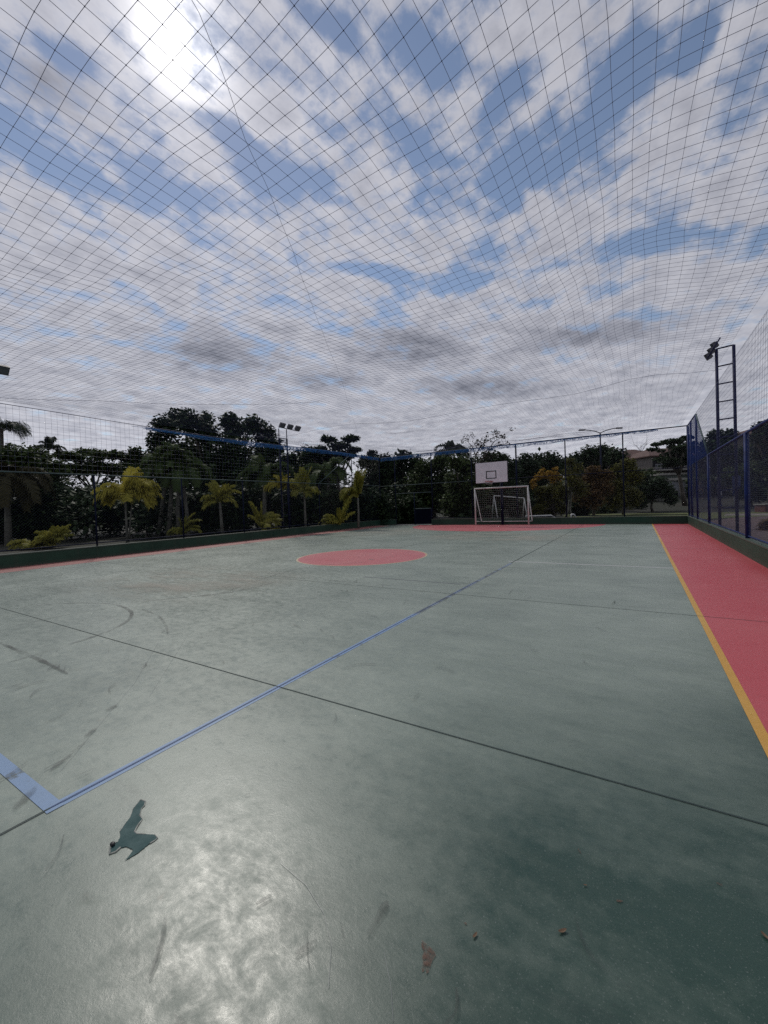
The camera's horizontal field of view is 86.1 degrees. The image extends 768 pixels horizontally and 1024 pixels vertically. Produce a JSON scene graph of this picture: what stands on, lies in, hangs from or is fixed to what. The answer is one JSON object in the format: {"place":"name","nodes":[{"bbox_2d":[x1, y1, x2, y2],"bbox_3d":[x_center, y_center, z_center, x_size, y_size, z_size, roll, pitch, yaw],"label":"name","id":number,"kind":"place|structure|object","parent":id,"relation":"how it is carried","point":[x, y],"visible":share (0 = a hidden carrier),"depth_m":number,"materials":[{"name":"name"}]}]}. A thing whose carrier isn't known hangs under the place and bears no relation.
{"place":"outdoors","nodes":[
{"label":"outdoors","id":0,"kind":"place"},
{"bbox_2d":[0,364,9,375],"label":"floodlight tower","id":1,"kind":"structure","parent":0,"point":[5,368],"depth_m":11.65,"materials":[{"name":"black metal"}]},
{"bbox_2d":[278,422,300,528],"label":"floodlight tower","id":2,"kind":"structure","parent":0,"point":[289,428],"depth_m":21.07,"materials":[{"name":"grey metal"}]},
{"bbox_2d":[0,524,767,1023],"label":"court floor","id":3,"kind":"structure","parent":0,"point":[396,842],"depth_m":2.00,"materials":[{"name":"green paint"}]},
{"bbox_2d":[0,753,63,812],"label":"blue end line","id":4,"kind":"object","parent":3,"relation":"on","point":[37,794],"visible":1,"depth_m":2.13,"materials":[{"name":"paint"}]},
{"bbox_2d":[109,799,157,859],"bbox_3d":[-1.128,1.406,1.824,0.173,0.009,0.363,-3,1,-39],"label":"chipped paint patch","id":5,"kind":"object","parent":3,"relation":"on","point":[133,839],"visible":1,"depth_m":1.78,"materials":[{"name":"paint"}]},
{"bbox_2d":[0,526,384,572],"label":"faded red edge","id":6,"kind":"object","parent":3,"relation":"on","point":[21,568],"visible":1,"depth_m":14.27,"materials":[{"name":"paint"}]},
{"bbox_2d":[62,643,392,1013],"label":"scratches","id":7,"kind":"object","parent":3,"relation":"on","point":[291,872],"visible":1,"depth_m":1.40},
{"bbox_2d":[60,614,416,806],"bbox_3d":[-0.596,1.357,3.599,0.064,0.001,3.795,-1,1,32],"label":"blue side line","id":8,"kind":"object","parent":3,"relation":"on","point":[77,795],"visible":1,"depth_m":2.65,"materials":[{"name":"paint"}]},
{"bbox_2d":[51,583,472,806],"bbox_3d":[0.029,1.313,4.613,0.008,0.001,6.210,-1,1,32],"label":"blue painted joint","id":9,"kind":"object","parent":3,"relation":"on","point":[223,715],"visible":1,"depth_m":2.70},
{"bbox_2d":[298,549,425,565],"bbox_3d":[-0.600,1.218,11.351,3.480,0.001,3.480,-1,1,32],"label":"red centre circle","id":10,"kind":"object","parent":3,"relation":"on","point":[360,557],"visible":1,"depth_m":11.08,"materials":[{"name":"paint"}]},
{"bbox_2d":[296,549,426,565],"bbox_3d":[-0.600,1.218,11.351,3.580,0.001,3.580,-1,1,32],"label":"yellow circle line","id":11,"kind":"object","parent":10,"relation":"on","point":[360,565],"visible":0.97,"depth_m":10.49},
{"bbox_2d":[0,524,767,834],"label":"slab joints","id":12,"kind":"object","parent":3,"relation":"on","point":[417,725],"visible":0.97,"depth_m":2.54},
{"bbox_2d":[414,563,511,613],"bbox_3d":[1.610,1.215,7.167,0.068,0.001,4.600,-1,1,32],"label":"worn blue side line","id":13,"kind":"object","parent":3,"relation":"on","point":[457,591],"visible":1,"depth_m":6.50,"materials":[{"name":"paint"}]},
{"bbox_2d":[413,524,605,530],"bbox_3d":[5.546,0.820,21.599,10.500,0.001,5.250,-1,1,32],"label":"red goal area","id":14,"kind":"object","parent":3,"relation":"on","point":[497,527],"visible":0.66,"depth_m":21.26,"materials":[{"name":"paint"}]},
{"bbox_2d":[475,460,507,524],"bbox_3d":[6.105,-1.033,23.193,1.692,3.610,1.004,-2,1,5],"label":"basketball hoop","id":15,"kind":"object","parent":14,"relation":"on","point":[491,472],"visible":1,"depth_m":23.24,"materials":[{"name":"white metal"}]},
{"bbox_2d":[474,485,532,524],"bbox_3d":[6.766,-0.345,23.442,3.166,2.180,0.488,-1,1,32],"label":"football goal","id":16,"kind":"object","parent":14,"relation":"on","point":[514,487],"visible":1,"depth_m":23.52,"materials":[{"name":"white paint"}]},
{"bbox_2d":[421,848,622,971],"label":"rust stains","id":17,"kind":"object","parent":3,"relation":"on","point":[425,956],"visible":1,"depth_m":1.27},
{"bbox_2d":[652,524,767,756],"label":"yellow side line","id":18,"kind":"object","parent":3,"relation":"on","point":[755,722],"visible":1,"depth_m":3.16,"materials":[{"name":"paint"}]},
{"bbox_2d":[653,524,767,732],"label":"red run off","id":19,"kind":"object","parent":3,"relation":"on","point":[723,582],"visible":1,"depth_m":5.51,"materials":[{"name":"paint"}]},
{"bbox_2d":[0,470,767,554],"bbox_3d":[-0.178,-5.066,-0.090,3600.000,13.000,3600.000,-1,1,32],"label":"ground","id":20,"kind":"structure","parent":0,"point":[680,508],"depth_m":30.54,"materials":[{"name":"green plant"}]},
{"bbox_2d":[0,418,31,539],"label":"tall palm","id":21,"kind":"object","parent":20,"relation":"on","point":[24,431],"visible":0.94,"depth_m":26.08,"materials":[{"name":"green plant"}]},
{"bbox_2d":[0,462,55,545],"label":"weeping palm","id":22,"kind":"object","parent":20,"relation":"on","point":[15,481],"visible":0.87,"depth_m":20.74,"materials":[{"name":"green plant"}]},
{"bbox_2d":[0,441,70,538],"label":"broadleaf tree","id":23,"kind":"object","parent":20,"relation":"on","point":[42,460],"visible":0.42,"depth_m":23.75,"materials":[{"name":"green plant"}]},
{"bbox_2d":[6,524,74,549],"bbox_3d":[-15.449,1.213,18.530,2.545,1.242,2.020,-2,1,-15],"label":"shrub","id":24,"kind":"object","parent":20,"relation":"on","point":[54,533],"visible":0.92,"depth_m":18.18,"materials":[{"name":"plant"}]},
{"bbox_2d":[34,436,66,455],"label":"tall palm","id":25,"kind":"object","parent":20,"relation":"on","point":[50,440],"visible":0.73,"depth_m":26.96,"materials":[{"name":"green plant"}]},
{"bbox_2d":[19,482,85,533],"bbox_3d":[-18.873,-0.046,23.638,3.207,3.438,2.763,-2,1,6],"label":"shade shrub","id":26,"kind":"object","parent":20,"relation":"on","point":[42,520],"visible":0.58,"depth_m":22.92,"materials":[{"name":"green plant"}]},
{"bbox_2d":[60,482,117,537],"bbox_3d":[-18.108,-0.122,25.001,3.626,3.512,3.429,-1,1,32],"label":"shade shrub","id":27,"kind":"object","parent":20,"relation":"on","point":[105,510],"visible":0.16,"depth_m":24.80,"materials":[{"name":"green plant"}]},
{"bbox_2d":[50,447,128,531],"bbox_3d":[-22.386,-1.891,32.903,6.753,7.141,5.632,-2,1,-5],"label":"lacy tree","id":28,"kind":"object","parent":20,"relation":"on","point":[80,466],"visible":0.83,"depth_m":32.11,"materials":[{"name":"green plant"}]},
{"bbox_2d":[84,479,120,531],"bbox_3d":[-18.836,-0.332,27.824,3.546,3.893,3.219,-1,1,32],"label":"shade shrub","id":29,"kind":"object","parent":20,"relation":"on","point":[98,485],"visible":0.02,"depth_m":27.54,"materials":[{"name":"green plant"}]},
{"bbox_2d":[91,466,162,541],"bbox_3d":[-12.754,-0.357,20.463,3.044,3.748,2.300,-2,1,-14],"label":"yellow palm","id":30,"kind":"object","parent":20,"relation":"on","point":[139,483],"visible":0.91,"depth_m":20.21,"materials":[{"name":"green plant"}]},
{"bbox_2d":[115,445,154,531],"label":"broadleaf tree","id":31,"kind":"object","parent":20,"relation":"on","point":[132,453],"visible":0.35,"depth_m":30.87,"materials":[{"name":"green plant"}]},
{"bbox_2d":[113,481,168,536],"bbox_3d":[-14.571,-0.200,25.058,3.759,3.402,2.603,-2,1,16],"label":"shade shrub","id":32,"kind":"object","parent":20,"relation":"on","point":[122,509],"visible":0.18,"depth_m":24.45,"materials":[{"name":"green plant"}]},
{"bbox_2d":[140,441,212,537],"bbox_3d":[-11.653,-1.259,22.923,3.718,5.420,3.648,-1,1,32],"label":"weeping palm","id":33,"kind":"object","parent":20,"relation":"on","point":[167,463],"visible":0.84,"depth_m":22.63,"materials":[{"name":"green plant"}]},
{"bbox_2d":[167,512,202,535],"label":"fan palm","id":34,"kind":"object","parent":20,"relation":"on","point":[179,530],"visible":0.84,"depth_m":19.92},
{"bbox_2d":[0,520,380,568],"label":"wall","id":35,"kind":"structure","parent":20,"relation":"on","point":[36,558],"depth_m":14.85,"materials":[{"name":"green paint"}]},
{"bbox_2d":[0,455,380,553],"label":"chain link fence","id":36,"kind":"object","parent":35,"relation":"on","point":[110,541],"visible":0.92,"depth_m":15.58,"materials":[{"name":"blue metal"}]},
{"bbox_2d":[0,403,349,481],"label":"side net","id":37,"kind":"object","parent":36,"relation":"hanging from","point":[151,447],"visible":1,"depth_m":14.67,"materials":[{"name":"fabric"}]},
{"bbox_2d":[133,426,378,459],"bbox_3d":[-4.585,-3.264,21.294,0.123,0.336,16.219,-1,1,32],"label":"gathered net","id":38,"kind":"object","parent":36,"relation":"hanging from","point":[267,445],"visible":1,"depth_m":19.42,"materials":[{"name":"fabric"}]},
{"bbox_2d":[173,489,231,532],"bbox_3d":[-10.965,-0.044,25.023,2.966,2.842,3.467,-1,1,32],"label":"shade shrub","id":39,"kind":"object","parent":20,"relation":"on","point":[194,500],"visible":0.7,"depth_m":24.40,"materials":[{"name":"green plant"}]},
{"bbox_2d":[145,407,285,496],"bbox_3d":[-14.055,-4.152,33.755,13.746,10.976,9.613,-2,1,0],"label":"shade tree","id":40,"kind":"object","parent":20,"relation":"on","point":[159,437],"visible":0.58,"depth_m":32.36,"materials":[{"name":"green plant"}]},
{"bbox_2d":[199,480,241,533],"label":"yellow palm","id":41,"kind":"object","parent":20,"relation":"on","point":[209,499],"visible":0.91,"depth_m":21.90,"materials":[{"name":"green plant"}]},
{"bbox_2d":[217,486,262,532],"bbox_3d":[-9.163,-0.229,26.239,3.334,3.049,2.998,-2,1,1],"label":"shade shrub","id":42,"kind":"object","parent":20,"relation":"on","point":[253,499],"visible":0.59,"depth_m":25.60,"materials":[{"name":"green plant"}]},
{"bbox_2d":[238,482,279,520],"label":"shade shrub","id":43,"kind":"object","parent":20,"relation":"on","point":[268,495],"visible":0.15,"depth_m":27.43,"materials":[{"name":"green plant"}]},
{"bbox_2d":[235,454,294,513],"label":"weeping palm","id":44,"kind":"object","parent":20,"relation":"on","point":[261,470],"visible":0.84,"depth_m":24.57,"materials":[{"name":"green plant"}]},
{"bbox_2d":[247,500,282,529],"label":"fan palm","id":45,"kind":"object","parent":20,"relation":"on","point":[260,523],"visible":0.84,"depth_m":20.77,"materials":[{"name":"plant"}]},
{"bbox_2d":[263,473,295,521],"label":"yellow palm","id":46,"kind":"object","parent":20,"relation":"on","point":[270,485],"visible":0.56,"depth_m":23.77,"materials":[{"name":"green plant"}]},
{"bbox_2d":[271,487,314,528],"bbox_3d":[-5.872,-0.257,26.207,2.973,2.880,2.738,-1,1,32],"label":"shade shrub","id":47,"kind":"object","parent":20,"relation":"on","point":[300,522],"visible":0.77,"depth_m":25.52,"materials":[{"name":"green plant"}]},
{"bbox_2d":[285,466,320,526],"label":"yellow palm","id":48,"kind":"object","parent":20,"relation":"on","point":[301,478],"visible":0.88,"depth_m":22.84,"materials":[{"name":"green plant"}]},
{"bbox_2d":[50,447,564,505],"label":"woodland","id":49,"kind":"object","parent":20,"relation":"on","point":[112,480],"visible":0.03,"depth_m":78.08,"materials":[{"name":"green plant"}]},
{"bbox_2d":[274,444,342,496],"bbox_3d":[-6.329,-2.215,32.257,6.173,6.613,5.062,-2,1,17],"label":"broadleaf tree","id":50,"kind":"object","parent":20,"relation":"on","point":[297,460],"visible":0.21,"depth_m":32.43,"materials":[{"name":"green plant"}]},
{"bbox_2d":[0,474,629,543],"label":"undergrowth","id":51,"kind":"object","parent":20,"relation":"on","point":[114,525],"visible":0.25,"depth_m":23.79,"materials":[{"name":"green plant"}]},
{"bbox_2d":[299,456,352,490],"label":"broadleaf tree","id":52,"kind":"object","parent":20,"relation":"on","point":[339,472],"visible":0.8,"depth_m":27.42,"materials":[{"name":"green plant"}]},
{"bbox_2d":[297,434,362,492],"bbox_3d":[-3.554,-2.478,31.230,4.383,6.986,4.756,-1,1,32],"label":"umbrella tree","id":53,"kind":"object","parent":20,"relation":"on","point":[306,455],"visible":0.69,"depth_m":30.69,"materials":[{"name":"green plant"}]},
{"bbox_2d":[307,488,352,525],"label":"shade shrub","id":54,"kind":"object","parent":20,"relation":"on","point":[329,510],"visible":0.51,"depth_m":26.25,"materials":[{"name":"green plant"}]},
{"bbox_2d":[318,495,354,524],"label":"fan palm","id":55,"kind":"object","parent":20,"relation":"on","point":[340,514],"visible":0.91,"depth_m":23.89,"materials":[{"name":"plant"}]},
{"bbox_2d":[339,469,366,528],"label":"yellow palm","id":56,"kind":"object","parent":20,"relation":"on","point":[355,490],"visible":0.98,"depth_m":24.85,"materials":[{"name":"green plant"}]},
{"bbox_2d":[338,488,378,522],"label":"shade shrub","id":57,"kind":"object","parent":20,"relation":"on","point":[365,505],"visible":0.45,"depth_m":27.63,"materials":[{"name":"green plant"}]},
{"bbox_2d":[352,449,397,492],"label":"broadleaf tree","id":58,"kind":"object","parent":20,"relation":"on","point":[383,477],"visible":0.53,"depth_m":35.42,"materials":[{"name":"green plant"}]},
{"bbox_2d":[365,491,398,524],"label":"shade shrub","id":59,"kind":"object","parent":20,"relation":"on","point":[386,514],"visible":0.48,"depth_m":28.31,"materials":[{"name":"green plant"}]},
{"bbox_2d":[377,448,426,500],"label":"broadleaf tree","id":60,"kind":"object","parent":20,"relation":"on","point":[399,472],"visible":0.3,"depth_m":37.54,"materials":[{"name":"green plant"}]},
{"bbox_2d":[391,494,426,522],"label":"shade shrub","id":61,"kind":"object","parent":20,"relation":"on","point":[409,517],"visible":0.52,"depth_m":30.47,"materials":[{"name":"green plant"}]},
{"bbox_2d":[403,453,455,518],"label":"broadleaf tree","id":62,"kind":"object","parent":20,"relation":"on","point":[426,499],"visible":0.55,"depth_m":32.71,"materials":[{"name":"green plant"}]},
{"bbox_2d":[433,440,469,515],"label":"tall palm","id":63,"kind":"object","parent":20,"relation":"on","point":[452,446],"visible":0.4,"depth_m":37.49,"materials":[{"name":"green plant"}]},
{"bbox_2d":[438,454,493,518],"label":"broadleaf tree","id":64,"kind":"object","parent":20,"relation":"on","point":[459,489],"visible":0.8,"depth_m":28.43,"materials":[{"name":"green plant"}]},
{"bbox_2d":[454,506,482,518],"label":"shade shrub","id":65,"kind":"object","parent":20,"relation":"on","point":[468,513],"visible":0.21,"depth_m":27.78,"materials":[{"name":"green plant"}]},
{"bbox_2d":[461,427,515,467],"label":"bare tree","id":66,"kind":"object","parent":20,"relation":"on","point":[492,438],"visible":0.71,"depth_m":29.83,"materials":[{"name":"green plant"}]},
{"bbox_2d":[481,505,504,517],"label":"shade shrub","id":67,"kind":"object","parent":20,"relation":"on","point":[486,508],"visible":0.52,"depth_m":29.54,"materials":[{"name":"green plant"}]},
{"bbox_2d":[473,448,526,516],"bbox_3d":[9.270,-2.386,34.214,5.011,5.761,5.204,-1,1,32],"label":"broadleaf tree","id":68,"kind":"object","parent":20,"relation":"on","point":[511,481],"visible":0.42,"depth_m":32.77,"materials":[{"name":"green plant"}]},
{"bbox_2d":[491,495,526,517],"bbox_3d":[8.388,-0.250,27.384,2.394,1.815,1.461,-2,1,-5],"label":"goal","id":69,"kind":"object","parent":20,"relation":"on","point":[510,497],"visible":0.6,"depth_m":27.15,"materials":[{"name":"white paint"}]},
{"bbox_2d":[508,499,535,517],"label":"shade shrub","id":70,"kind":"object","parent":20,"relation":"on","point":[513,513],"visible":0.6,"depth_m":32.37,"materials":[{"name":"green plant"}]},
{"bbox_2d":[381,516,687,524],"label":"wall","id":71,"kind":"structure","parent":20,"relation":"on","point":[617,520],"depth_m":22.00,"materials":[{"name":"green paint"}]},
{"bbox_2d":[380,425,688,524],"bbox_3d":[7.049,-1.585,23.775,17.071,4.626,0.090,-1,1,32],"label":"chain link fence","id":72,"kind":"object","parent":71,"relation":"on","point":[565,451],"visible":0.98,"depth_m":22.29,"materials":[{"name":"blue metal"}]},
{"bbox_2d":[0,0,767,456],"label":"roof net","id":73,"kind":"object","parent":72,"relation":"attached to","point":[674,408],"visible":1,"depth_m":5.81,"materials":[{"name":"fabric"}]},
{"bbox_2d":[415,508,431,523],"bbox_3d":[2.547,0.269,26.625,1.230,1.036,0.052,-1,1,32],"label":"gate leaf","id":74,"kind":"object","parent":72,"relation":"attached to","point":[423,515],"visible":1,"depth_m":26.60,"materials":[{"name":"paint"}]},
{"bbox_2d":[380,449,470,461],"bbox_3d":[2.481,-3.618,26.448,6.448,0.249,0.130,-1,1,32],"label":"gathered net","id":75,"kind":"object","parent":72,"relation":"hanging from","point":[428,454],"visible":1,"depth_m":26.38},
{"bbox_2d":[471,429,657,452],"bbox_3d":[9.218,-3.777,22.294,9.415,0.236,0.132,-1,1,32],"label":"gathered net","id":76,"kind":"object","parent":72,"relation":"hanging from","point":[599,436],"visible":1,"depth_m":22.07,"materials":[{"name":"fabric"}]},
{"bbox_2d":[506,450,568,511],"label":"broadleaf tree","id":77,"kind":"object","parent":20,"relation":"on","point":[527,465],"visible":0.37,"depth_m":40.82,"materials":[{"name":"green plant"}]},
{"bbox_2d":[530,466,567,515],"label":"golden tree","id":78,"kind":"object","parent":20,"relation":"on","point":[544,501],"visible":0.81,"depth_m":30.65,"materials":[{"name":"green plant"}]},
{"bbox_2d":[558,442,630,480],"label":"shade tree","id":79,"kind":"object","parent":20,"relation":"on","point":[594,459],"visible":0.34,"depth_m":48.05,"materials":[{"name":"green plant"}]},
{"bbox_2d":[578,427,622,468],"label":"street lamp","id":80,"kind":"object","parent":20,"relation":"on","point":[600,441],"visible":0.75,"depth_m":40.86,"materials":[{"name":"grey metal"}]},
{"bbox_2d":[624,449,639,456],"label":"house","id":81,"kind":"structure","parent":20,"relation":"on","point":[634,451],"depth_m":72.62,"materials":[{"name":"beige paint"}]},
{"bbox_2d":[628,467,659,473],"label":"hillside bush","id":82,"kind":"object","parent":20,"relation":"on","point":[649,471],"visible":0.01,"depth_m":56.58,"materials":[{"name":"green plant"}]},
{"bbox_2d":[628,472,679,511],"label":"broadleaf tree","id":83,"kind":"object","parent":20,"relation":"on","point":[661,492],"visible":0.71,"depth_m":33.30,"materials":[{"name":"green plant"}]},
{"bbox_2d":[628,448,710,472],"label":"house","id":84,"kind":"structure","parent":20,"relation":"on","point":[646,455],"depth_m":66.59,"materials":[{"name":"beige paint"}]},
{"bbox_2d":[626,477,716,496],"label":"building","id":85,"kind":"structure","parent":20,"relation":"on","point":[675,484],"depth_m":43.32,"materials":[{"name":"grey paint"}]},
{"bbox_2d":[650,472,695,477],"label":"hillside building","id":86,"kind":"structure","parent":20,"relation":"on","point":[670,475],"depth_m":52.77,"materials":[{"name":"grey paint"}]},
{"bbox_2d":[646,435,701,505],"bbox_3d":[25.936,-3.747,36.824,4.297,6.497,5.628,-1,1,32],"label":"silhouette tree","id":87,"kind":"object","parent":20,"relation":"on","point":[671,456],"visible":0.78,"depth_m":36.85,"materials":[{"name":"green plant"}]},
{"bbox_2d":[692,427,751,479],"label":"shade tree","id":88,"kind":"object","parent":20,"relation":"on","point":[713,440],"visible":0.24,"depth_m":48.99,"materials":[{"name":"green plant"}]},
{"bbox_2d":[688,516,767,567],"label":"wall","id":89,"kind":"structure","parent":20,"relation":"on","point":[754,550],"depth_m":9.80,"materials":[{"name":"green paint"}]},
{"bbox_2d":[687,413,767,543],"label":"chain link fence","id":90,"kind":"object","parent":89,"relation":"on","point":[746,484],"visible":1,"depth_m":11.11,"materials":[{"name":"blue metal"}]},
{"bbox_2d":[696,310,767,460],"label":"side net","id":91,"kind":"object","parent":90,"relation":"on","point":[733,397],"visible":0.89,"depth_m":9.90,"materials":[{"name":"fabric"}]},
{"bbox_2d":[732,475,740,506],"bbox_3d":[28.295,-1.644,32.975,0.600,2.550,0.100,-2,1,0],"label":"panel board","id":92,"kind":"object","parent":20,"relation":"on","point":[738,486],"visible":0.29,"depth_m":32.92,"materials":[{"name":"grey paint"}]},
{"bbox_2d":[729,429,754,462],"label":"house","id":93,"kind":"structure","parent":20,"relation":"on","point":[742,441],"depth_m":59.05,"materials":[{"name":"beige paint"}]},
{"bbox_2d":[733,480,767,505],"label":"leafy bush","id":94,"kind":"object","parent":20,"relation":"on","point":[757,487],"visible":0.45,"depth_m":32.38,"materials":[{"name":"green plant"}]},
{"bbox_2d":[755,519,767,530],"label":"leafy bush","id":95,"kind":"object","parent":20,"relation":"on","point":[766,524],"visible":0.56,"depth_m":15.05,"materials":[{"name":"green plant"}]},
{"bbox_2d":[0,0,767,487],"label":"sky","id":96,"kind":"structure","parent":0,"point":[375,12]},
{"bbox_2d":[563,512,767,518],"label":"lawn","id":97,"kind":"structure","parent":0,"point":[644,514],"depth_m":29.36,"materials":[{"name":"green plant"}]},
{"bbox_2d":[550,457,591,516],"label":"slender tree","id":98,"kind":"object","parent":97,"relation":"on","point":[571,487],"visible":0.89,"depth_m":28.83,"materials":[{"name":"green plant"}]},
{"bbox_2d":[567,499,591,515],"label":"shade shrub","id":99,"kind":"object","parent":97,"relation":"on","point":[576,509],"visible":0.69,"depth_m":32.57,"materials":[{"name":"green plant"}]},
{"bbox_2d":[572,465,615,514],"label":"red leaved tree","id":100,"kind":"object","parent":97,"relation":"on","point":[599,487],"visible":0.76,"depth_m":30.49,"materials":[{"name":"green plant"}]},
{"bbox_2d":[592,504,618,512],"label":"shade shrub","id":101,"kind":"object","parent":97,"relation":"on","point":[602,509],"visible":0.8,"depth_m":34.62,"materials":[{"name":"green plant"}]},
{"bbox_2d":[603,457,646,514],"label":"olive tree","id":102,"kind":"object","parent":97,"relation":"on","point":[630,491],"visible":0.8,"depth_m":31.00,"materials":[{"name":"green plant"}]},
{"bbox_2d":[749,419,767,497],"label":"shade tree","id":103,"kind":"object","parent":97,"relation":"on","point":[762,448],"visible":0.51,"depth_m":26.65,"materials":[{"name":"green plant"}]},
{"bbox_2d":[753,504,767,511],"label":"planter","id":104,"kind":"object","parent":97,"relation":"on","point":[762,509],"visible":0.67,"depth_m":27.88,"materials":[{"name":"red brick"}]},
{"bbox_2d":[713,516,767,540],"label":"paved yard","id":105,"kind":"structure","parent":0,"point":[752,530],"depth_m":17.12,"materials":[{"name":"concrete"}]},
{"bbox_2d":[704,337,738,530],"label":"floodlight tower","id":106,"kind":"structure","parent":105,"relation":"on","point":[712,351],"depth_m":12.83,"materials":[{"name":"metal"}]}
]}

